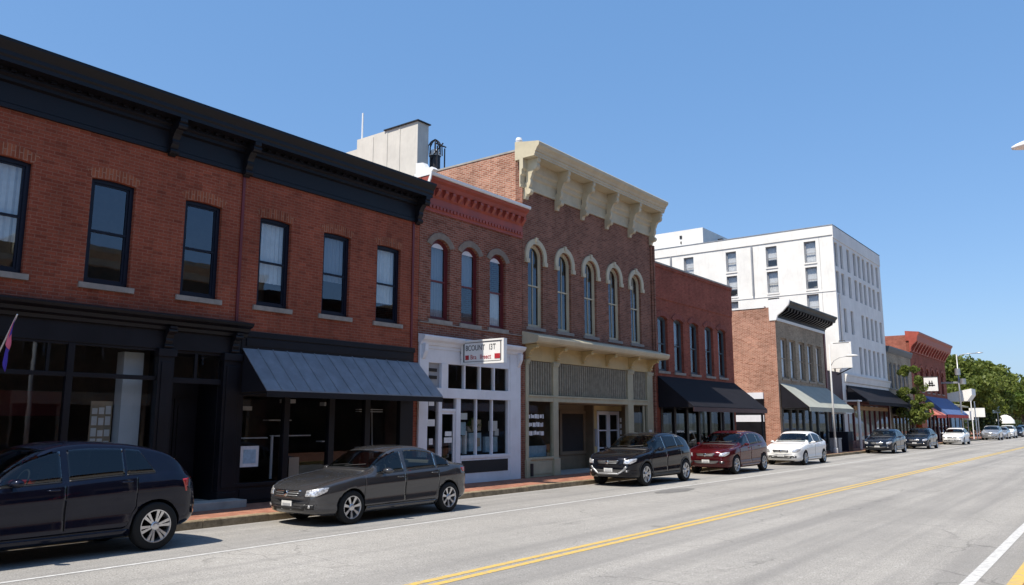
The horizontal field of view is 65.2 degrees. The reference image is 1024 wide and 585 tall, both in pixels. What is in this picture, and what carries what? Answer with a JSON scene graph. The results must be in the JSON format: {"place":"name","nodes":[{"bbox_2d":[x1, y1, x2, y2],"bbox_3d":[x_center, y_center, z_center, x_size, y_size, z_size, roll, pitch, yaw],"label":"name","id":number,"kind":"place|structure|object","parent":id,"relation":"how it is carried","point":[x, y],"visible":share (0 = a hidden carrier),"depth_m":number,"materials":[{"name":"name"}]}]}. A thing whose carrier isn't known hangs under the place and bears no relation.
{"place":"outdoors","nodes":[
{"label":"outdoors","id":0,"kind":"place"},
{"bbox_2d":[0,34,442,511],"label":"brick building","id":1,"kind":"structure","parent":0,"point":[219,305],"depth_m":18.67,"materials":[{"name":"brick"}]},
{"bbox_2d":[0,314,17,370],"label":"hanging flag","id":2,"kind":"object","parent":1,"relation":"attached to","point":[7,339],"visible":1,"depth_m":14.47,"materials":[{"name":"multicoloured fabric"}]},
{"bbox_2d":[0,155,30,279],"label":"window","id":3,"kind":"structure","parent":1,"relation":"in","point":[14,174],"depth_m":15.38,"materials":[{"name":"blue paint"}]},
{"bbox_2d":[78,179,133,293],"bbox_3d":[-8.405,-1.185,16.686,0.235,2.333,1.130,-7,-12,37],"label":"window","id":4,"kind":"structure","parent":1,"relation":"in","point":[92,283],"depth_m":16.79,"materials":[{"name":"blue paint"}]},
{"bbox_2d":[175,201,221,304],"bbox_3d":[-7.142,-0.919,18.317,0.235,2.333,1.130,-7,-12,37],"label":"window","id":5,"kind":"structure","parent":1,"relation":"in","point":[209,298],"depth_m":18.47,"materials":[{"name":"blue paint"}]},
{"bbox_2d":[252,218,292,313],"bbox_3d":[-5.971,-0.663,19.893,0.313,2.333,1.130,-7,-12,37],"label":"window","id":6,"kind":"structure","parent":1,"relation":"in","point":[274,235],"depth_m":20.07,"materials":[{"name":"blue paint"}]},
{"bbox_2d":[318,233,352,321],"bbox_3d":[-4.775,-0.411,21.438,0.313,2.333,1.130,-7,-12,37],"label":"window","id":7,"kind":"structure","parent":1,"relation":"in","point":[335,251],"depth_m":21.64,"materials":[{"name":"blue paint"}]},
{"bbox_2d":[373,245,402,328],"bbox_3d":[-3.615,-0.167,22.936,0.313,2.333,1.130,-7,-12,37],"label":"window","id":8,"kind":"structure","parent":1,"relation":"in","point":[387,257],"depth_m":23.13,"materials":[{"name":"grey glass"}]},
{"bbox_2d":[414,163,530,483],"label":"narrow building","id":9,"kind":"structure","parent":0,"point":[470,257],"depth_m":26.01,"materials":[{"name":"red brick"}]},
{"bbox_2d":[346,113,430,175],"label":"roof tower","id":10,"kind":"structure","parent":9,"relation":"on","point":[403,147],"depth_m":44.42,"materials":[{"name":"metal"}]},
{"bbox_2d":[427,233,454,324],"bbox_3d":[-2.295,-0.432,24.737,0.323,2.835,1.260,-7,-12,37],"label":"window","id":11,"kind":"structure","parent":9,"relation":"in","point":[439,252],"depth_m":24.90,"materials":[{"name":"red paint"}]},
{"bbox_2d":[458,241,482,329],"bbox_3d":[-1.433,-0.251,25.850,0.323,2.835,1.260,-7,-12,37],"label":"window","id":12,"kind":"structure","parent":9,"relation":"in","point":[467,281],"depth_m":26.06,"materials":[{"name":"red paint"}]},
{"bbox_2d":[461,329,506,364],"bbox_3d":[-0.901,1.627,24.572,1.762,1.127,0.160,-7,-12,37],"label":"shop sign","id":13,"kind":"object","parent":9,"relation":"attached to","point":[486,351],"visible":1,"depth_m":24.42,"materials":[{"name":"white metal"}]},
{"bbox_2d":[486,249,509,332],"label":"window","id":14,"kind":"structure","parent":9,"relation":"in","point":[494,297],"depth_m":27.11,"materials":[{"name":"grey glass"}]},
{"bbox_2d":[0,436,1023,584],"bbox_3d":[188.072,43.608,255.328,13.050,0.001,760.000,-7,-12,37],"label":"road","id":15,"kind":"structure","parent":0,"point":[956,524],"depth_m":14.01,"materials":[{"name":"grey asphalt"}]},
{"bbox_2d":[0,440,193,550],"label":"parked suv","id":16,"kind":"object","parent":15,"relation":"on","point":[62,492],"visible":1,"depth_m":12.10,"materials":[{"name":"black paint"}]},
{"bbox_2d":[270,445,464,523],"bbox_3d":[-3.030,4.138,17.668,2.162,1.512,4.760,-7,-12,37],"label":"parked sedan","id":17,"kind":"object","parent":15,"relation":"on","point":[351,486],"visible":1,"depth_m":16.85,"materials":[{"name":"paint"}]},
{"bbox_2d":[0,438,1020,583],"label":"parking lane line","id":18,"kind":"object","parent":15,"relation":"on","point":[368,530],"visible":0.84,"depth_m":14.10,"materials":[{"name":"white paint"}]},
{"bbox_2d":[589,432,690,485],"bbox_3d":[4.459,5.630,27.387,2.270,1.690,4.737,-7,-12,37],"label":"parked suv","id":19,"kind":"object","parent":15,"relation":"on","point":[643,458],"visible":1,"depth_m":26.43,"materials":[{"name":"black paint"}]},
{"bbox_2d":[654,488,693,492],"bbox_3d":[4.844,5.899,23.809,0.726,0.001,2.322,-7,-12,37],"label":"road patch","id":20,"kind":"object","parent":15,"relation":"on","point":[675,490],"visible":1,"depth_m":23.88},
{"bbox_2d":[405,447,1022,584],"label":"line","id":21,"kind":"object","parent":15,"relation":"on","point":[495,570],"visible":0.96,"depth_m":13.98,"materials":[{"name":"yellow paint"}]},
{"bbox_2d":[691,430,767,473],"bbox_3d":[9.040,6.594,33.303,2.270,1.690,4.926,-7,-12,37],"label":"parked crossover","id":22,"kind":"object","parent":15,"relation":"on","point":[734,451],"visible":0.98,"depth_m":32.30,"materials":[{"name":"red paint"}]},
{"bbox_2d":[734,434,748,445],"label":"side window","id":23,"kind":"structure","parent":22,"relation":"in","point":[742,440],"depth_m":32.56,"materials":[{"name":"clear glass"}]},
{"bbox_2d":[740,446,751,463],"bbox_3d":[9.457,6.536,32.328,0.083,0.718,1.186,-7,-12,37],"label":"door","id":24,"kind":"structure","parent":22,"relation":"in","point":[745,452],"depth_m":32.30,"materials":[{"name":"red paint"}]},
{"bbox_2d":[746,433,757,444],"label":"side window","id":25,"kind":"structure","parent":22,"relation":"in","point":[751,437],"depth_m":33.33,"materials":[{"name":"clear glass"}]},
{"bbox_2d":[751,443,760,462],"bbox_3d":[10.161,6.654,33.242,0.082,0.771,1.093,-7,-12,37],"label":"door","id":26,"kind":"structure","parent":22,"relation":"in","point":[756,449],"depth_m":33.25,"materials":[{"name":"red paint"}]},
{"bbox_2d":[754,433,761,442],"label":"side window","id":27,"kind":"structure","parent":22,"relation":"in","point":[757,437],"depth_m":33.84,"materials":[{"name":"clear glass"}]},
{"bbox_2d":[767,431,826,464],"bbox_3d":[14.232,7.731,40.002,2.215,1.600,4.830,-7,-12,37],"label":"parked sedan","id":28,"kind":"object","parent":15,"relation":"on","point":[803,447],"visible":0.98,"depth_m":38.99,"materials":[{"name":"white paint"}]},
{"bbox_2d":[864,428,906,453],"bbox_3d":[25.360,10.058,54.342,2.268,1.614,4.830,-7,-12,37],"label":"parked sedan","id":29,"kind":"object","parent":15,"relation":"on","point":[892,440],"visible":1,"depth_m":53.21,"materials":[{"name":"blue paint"}]},
{"bbox_2d":[903,428,937,448],"bbox_3d":[32.343,11.527,63.361,2.268,1.614,4.830,-7,-12,37],"label":"parked sedan","id":30,"kind":"object","parent":15,"relation":"on","point":[915,437],"visible":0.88,"depth_m":62.29,"materials":[{"name":"blue metal"}]},
{"bbox_2d":[942,428,969,444],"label":"parked sedan","id":31,"kind":"object","parent":15,"relation":"on","point":[955,435],"visible":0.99,"depth_m":74.48,"materials":[{"name":"white paint"}]},
{"bbox_2d":[959,523,1023,584],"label":"edge line","id":32,"kind":"object","parent":15,"relation":"on","point":[979,572],"visible":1,"depth_m":11.83,"materials":[{"name":"white paint"}]},
{"bbox_2d":[981,425,1002,439],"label":"parked suv","id":33,"kind":"object","parent":15,"relation":"on","point":[990,431],"visible":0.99,"depth_m":93.34,"materials":[{"name":"silver metal"}]},
{"bbox_2d":[992,426,1010,438],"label":"parked sedan","id":34,"kind":"object","parent":15,"relation":"on","point":[1006,432],"visible":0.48,"depth_m":100.00,"materials":[{"name":"silver metal"}]},
{"bbox_2d":[1002,425,1017,437],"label":"parked suv","id":35,"kind":"object","parent":15,"relation":"on","point":[1013,430],"visible":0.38,"depth_m":105.69,"materials":[{"name":"white paint"}]},
{"bbox_2d":[1011,426,1023,436],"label":"parked sedan","id":36,"kind":"object","parent":15,"relation":"on","point":[1020,430],"visible":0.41,"depth_m":113.54,"materials":[{"name":"blue paint"}]},
{"bbox_2d":[0,0,1023,381],"label":"sky","id":37,"kind":"structure","parent":0,"point":[894,125],"materials":[{"name":"blue"}]},
{"bbox_2d":[436,137,669,477],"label":"ornate building","id":38,"kind":"structure","parent":0,"point":[592,356],"depth_m":31.25,"materials":[{"name":"brown brick"}]},
{"bbox_2d":[428,139,445,168],"bbox_3d":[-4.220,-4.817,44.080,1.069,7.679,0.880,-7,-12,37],"label":"roof vent","id":39,"kind":"object","parent":38,"relation":"on","point":[434,155],"visible":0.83,"depth_m":44.33,"materials":[{"name":"metal"}]},
{"bbox_2d":[525,238,547,331],"bbox_3d":[0.775,-0.295,28.751,0.363,3.375,1.319,-7,-12,37],"label":"window","id":40,"kind":"structure","parent":38,"relation":"in","point":[534,306],"depth_m":28.90,"materials":[{"name":"beige paint"}]},
{"bbox_2d":[554,246,575,336],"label":"window","id":41,"kind":"structure","parent":38,"relation":"in","point":[561,299],"depth_m":30.36,"materials":[{"name":"beige paint"}]},
{"bbox_2d":[581,254,600,340],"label":"window","id":42,"kind":"structure","parent":38,"relation":"in","point":[588,305],"depth_m":31.82,"materials":[{"name":"beige paint"}]},
{"bbox_2d":[606,262,623,343],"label":"window","id":43,"kind":"structure","parent":38,"relation":"in","point":[609,269],"depth_m":33.28,"materials":[{"name":"beige paint"}]},
{"bbox_2d":[628,269,644,346],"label":"window","id":44,"kind":"structure","parent":38,"relation":"in","point":[633,317],"depth_m":34.73,"materials":[{"name":"beige paint"}]},
{"bbox_2d":[187,427,980,520],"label":"sidewalk","id":45,"kind":"structure","parent":0,"point":[258,507],"depth_m":23.94,"materials":[{"name":"red brick"}]},
{"bbox_2d":[828,344,857,452],"bbox_3d":[20.679,6.535,49.615,1.844,6.750,0.345,-7,-12,37],"label":"street lamp","id":46,"kind":"object","parent":45,"relation":"on","point":[835,449],"visible":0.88,"depth_m":49.91,"materials":[{"name":"grey metal"}]},
{"bbox_2d":[891,365,934,427],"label":"street tree","id":47,"kind":"object","parent":45,"relation":"on","point":[914,415],"visible":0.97,"depth_m":68.77,"materials":[{"name":"green plant"}]},
{"bbox_2d":[885,331,968,439],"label":"red building","id":48,"kind":"structure","parent":45,"relation":"on","point":[930,355],"depth_m":83.72,"materials":[{"name":"brick"}]},
{"bbox_2d":[925,366,930,393],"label":"window","id":49,"kind":"structure","parent":48,"relation":"in","point":[926,367],"depth_m":83.94,"materials":[{"name":"red paint"}]},
{"bbox_2d":[924,376,938,390],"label":"hanging sign","id":50,"kind":"object","parent":48,"relation":"attached to","point":[932,383],"visible":0.83,"depth_m":77.82,"materials":[{"name":"white metal"}]},
{"bbox_2d":[930,367,935,394],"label":"window","id":51,"kind":"structure","parent":48,"relation":"in","point":[931,369],"depth_m":86.00,"materials":[{"name":"red paint"}]},
{"bbox_2d":[940,370,944,395],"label":"window","id":52,"kind":"structure","parent":48,"relation":"in","point":[941,371],"depth_m":90.59,"materials":[{"name":"red paint"}]},
{"bbox_2d":[947,385,952,392],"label":"shade tree","id":53,"kind":"object","parent":45,"relation":"on","point":[949,390],"depth_m":101.92,"materials":[{"name":"green plant"}]},
{"bbox_2d":[949,404,967,428],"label":"shop","id":54,"kind":"structure","parent":45,"relation":"on","point":[955,423],"depth_m":94.66,"materials":[{"name":"red paint"}]},
{"bbox_2d":[951,418,961,427],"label":"window","id":55,"kind":"structure","parent":54,"relation":"in","point":[952,419],"depth_m":94.63,"materials":[{"name":"blue glass"}]},
{"bbox_2d":[941,352,982,427],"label":"street lamp","id":56,"kind":"object","parent":45,"relation":"on","point":[957,373],"visible":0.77,"depth_m":88.14,"materials":[{"name":"metal"}]},
{"bbox_2d":[947,389,977,438],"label":"sign","id":57,"kind":"object","parent":45,"relation":"on","point":[967,395],"visible":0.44,"depth_m":93.08,"materials":[{"name":"white metal"}]},
{"bbox_2d":[960,411,973,431],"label":"post sign","id":58,"kind":"object","parent":45,"relation":"on","point":[970,414],"visible":0.42,"depth_m":90.32,"materials":[{"name":"white metal"}]},
{"bbox_2d":[945,354,1007,413],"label":"shade tree","id":59,"kind":"object","parent":45,"relation":"on","point":[987,397],"visible":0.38,"depth_m":109.78,"materials":[{"name":"green plant"}]},
{"bbox_2d":[969,408,984,437],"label":"post sign","id":60,"kind":"object","parent":45,"relation":"on","point":[980,412],"visible":0.7,"depth_m":98.39,"materials":[{"name":"white metal"}]},
{"bbox_2d":[963,409,1002,430],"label":"shade tree","id":61,"kind":"object","parent":45,"relation":"on","point":[992,417],"visible":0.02,"depth_m":113.63,"materials":[{"name":"green plant"}]},
{"bbox_2d":[964,414,1023,436],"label":"undergrowth","id":62,"kind":"object","parent":45,"relation":"on","point":[1017,422],"visible":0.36,"depth_m":112.83,"materials":[{"name":"green plant"}]},
{"bbox_2d":[992,406,999,425],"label":"post sign","id":63,"kind":"object","parent":45,"relation":"on","point":[994,411],"visible":0.35,"depth_m":111.77,"materials":[{"name":"white metal"}]},
{"bbox_2d":[971,358,1023,415],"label":"shade tree","id":64,"kind":"object","parent":45,"relation":"on","point":[1013,379],"visible":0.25,"depth_m":120.85,"materials":[{"name":"green plant"}]},
{"bbox_2d":[996,415,1014,424],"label":"round canopy","id":65,"kind":"object","parent":45,"relation":"on","point":[1006,419],"visible":0.76,"depth_m":117.86,"materials":[{"name":"white fabric"}]},
{"bbox_2d":[1003,383,1023,424],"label":"shade tree","id":66,"kind":"object","parent":45,"relation":"on","point":[1019,400],"visible":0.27,"depth_m":142.46,"materials":[{"name":"green plant"}]},
{"bbox_2d":[655,261,766,448],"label":"plain building","id":67,"kind":"structure","parent":0,"point":[701,396],"depth_m":38.96,"materials":[{"name":"brick"}]},
{"bbox_2d":[656,310,670,373],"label":"window","id":68,"kind":"structure","parent":67,"relation":"in","point":[659,313],"depth_m":36.54,"materials":[{"name":"grey glass"}]},
{"bbox_2d":[671,314,685,375],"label":"window","id":69,"kind":"structure","parent":67,"relation":"in","point":[677,316],"depth_m":37.85,"materials":[{"name":"grey glass"}]},
{"bbox_2d":[687,318,701,376],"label":"window","id":70,"kind":"structure","parent":67,"relation":"in","point":[692,320],"depth_m":39.18,"materials":[{"name":"grey glass"}]},
{"bbox_2d":[702,321,715,378],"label":"window","id":71,"kind":"structure","parent":67,"relation":"in","point":[707,323],"depth_m":40.60,"materials":[{"name":"grey glass"}]},
{"bbox_2d":[715,324,728,379],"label":"window","id":72,"kind":"structure","parent":67,"relation":"in","point":[720,326],"depth_m":41.80,"materials":[{"name":"grey glass"}]},
{"bbox_2d":[653,224,908,447],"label":"white block","id":73,"kind":"structure","parent":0,"point":[832,269],"depth_m":63.44,"materials":[{"name":"paint"}]},
{"bbox_2d":[684,257,693,273],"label":"window","id":74,"kind":"structure","parent":73,"relation":"in","point":[689,264],"depth_m":67.33,"materials":[{"name":"white paint"}]},
{"bbox_2d":[726,252,736,273],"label":"window","id":75,"kind":"structure","parent":73,"relation":"in","point":[731,256],"depth_m":65.06,"materials":[{"name":"white glass"}]},
{"bbox_2d":[727,276,737,297],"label":"window","id":76,"kind":"structure","parent":73,"relation":"in","point":[732,281],"depth_m":64.74,"materials":[{"name":"white paint"}]},
{"bbox_2d":[732,302,737,308],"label":"window","id":77,"kind":"structure","parent":73,"relation":"in","point":[734,304],"depth_m":64.42,"materials":[{"name":"grey glass"}]},
{"bbox_2d":[766,246,777,268],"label":"window","id":78,"kind":"structure","parent":73,"relation":"in","point":[771,252],"depth_m":63.10,"materials":[{"name":"white paint"}]},
{"bbox_2d":[767,271,779,294],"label":"window","id":79,"kind":"structure","parent":73,"relation":"in","point":[773,287],"depth_m":62.76,"materials":[{"name":"white glass"}]},
{"bbox_2d":[804,241,816,264],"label":"window","id":80,"kind":"structure","parent":73,"relation":"in","point":[810,247],"depth_m":61.29,"materials":[{"name":"white paint"}]},
{"bbox_2d":[806,267,818,290],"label":"window","id":81,"kind":"structure","parent":73,"relation":"in","point":[811,273],"depth_m":60.98,"materials":[{"name":"white paint"}]},
{"bbox_2d":[807,294,819,310],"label":"window","id":82,"kind":"structure","parent":73,"relation":"in","point":[813,300],"depth_m":60.67,"materials":[{"name":"grey glass"}]},
{"bbox_2d":[732,299,853,450],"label":"taupe building","id":83,"kind":"structure","parent":0,"point":[780,362],"depth_m":49.25,"materials":[{"name":"brick"}]},
{"bbox_2d":[780,338,789,380],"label":"window","id":84,"kind":"structure","parent":83,"relation":"in","point":[781,339],"depth_m":49.43,"materials":[{"name":"grey glass"}]},
{"bbox_2d":[789,340,798,381],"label":"window","id":85,"kind":"structure","parent":83,"relation":"in","point":[792,379],"depth_m":50.70,"materials":[{"name":"grey glass"}]},
{"bbox_2d":[798,342,807,382],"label":"window","id":86,"kind":"structure","parent":83,"relation":"in","point":[800,351],"depth_m":52.10,"materials":[{"name":"grey glass"}]},
{"bbox_2d":[807,344,815,383],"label":"window","id":87,"kind":"structure","parent":83,"relation":"in","point":[809,362],"depth_m":53.46,"materials":[{"name":"grey glass"}]},
{"bbox_2d":[816,347,823,384],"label":"window","id":88,"kind":"structure","parent":83,"relation":"in","point":[817,359],"depth_m":54.88,"materials":[{"name":"grey glass"}]},
{"bbox_2d":[829,438,841,452],"bbox_3d":[20.466,9.651,50.548,0.610,0.900,0.660,-7,-12,37],"label":"control cabinet","id":89,"kind":"object","parent":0,"point":[839,444],"visible":0.8,"depth_m":50.38,"materials":[{"name":"metal"}]},
{"bbox_2d":[828,432,853,450],"bbox_3d":[22.125,9.987,53.736,1.280,1.260,1.180,-7,-12,37],"label":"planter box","id":90,"kind":"object","parent":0,"point":[847,440],"visible":0.66,"depth_m":53.19,"materials":[{"name":"black paint"}]},
{"bbox_2d":[827,370,862,448],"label":"link building","id":91,"kind":"structure","parent":0,"point":[838,392],"depth_m":57.07,"materials":[{"name":"paint"}]},
{"bbox_2d":[831,340,852,374],"bbox_3d":[23.754,4.723,57.520,1.400,2.568,0.390,-7,-12,37],"label":"blank sign","id":92,"kind":"object","parent":91,"relation":"attached to","point":[839,349],"visible":0.93,"depth_m":57.41,"materials":[{"name":"white metal"}]},
{"bbox_2d":[886,346,932,435],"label":"grey building","id":93,"kind":"structure","parent":0,"point":[896,358],"depth_m":72.78,"materials":[{"name":"beige brick"}]},
{"bbox_2d":[889,363,893,389],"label":"window","id":94,"kind":"structure","parent":93,"relation":"in","point":[889,363],"depth_m":71.24,"materials":[{"name":"glass"}]},
{"bbox_2d":[893,364,898,389],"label":"window","id":95,"kind":"structure","parent":93,"relation":"in","point":[893,364],"depth_m":72.50,"materials":[{"name":"glass"}]},
{"bbox_2d":[1011,141,1023,149],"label":"street lamp","id":96,"kind":"object","parent":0,"point":[1019,146],"visible":1,"depth_m":11.81,"materials":[{"name":"white metal"}]},
{"label":"ground","id":97,"kind":"structure","parent":0,"visible":0},
{"bbox_2d":[0,438,991,551],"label":"kerb","id":98,"kind":"structure","parent":97,"relation":"on","point":[222,521],"depth_m":21.41,"materials":[{"name":"concrete"}]},
{"bbox_2d":[1006,562,1023,584],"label":"kerb","id":99,"kind":"structure","parent":97,"relation":"on","point":[1017,578],"depth_m":9.60,"materials":[{"name":"yellow paint"}]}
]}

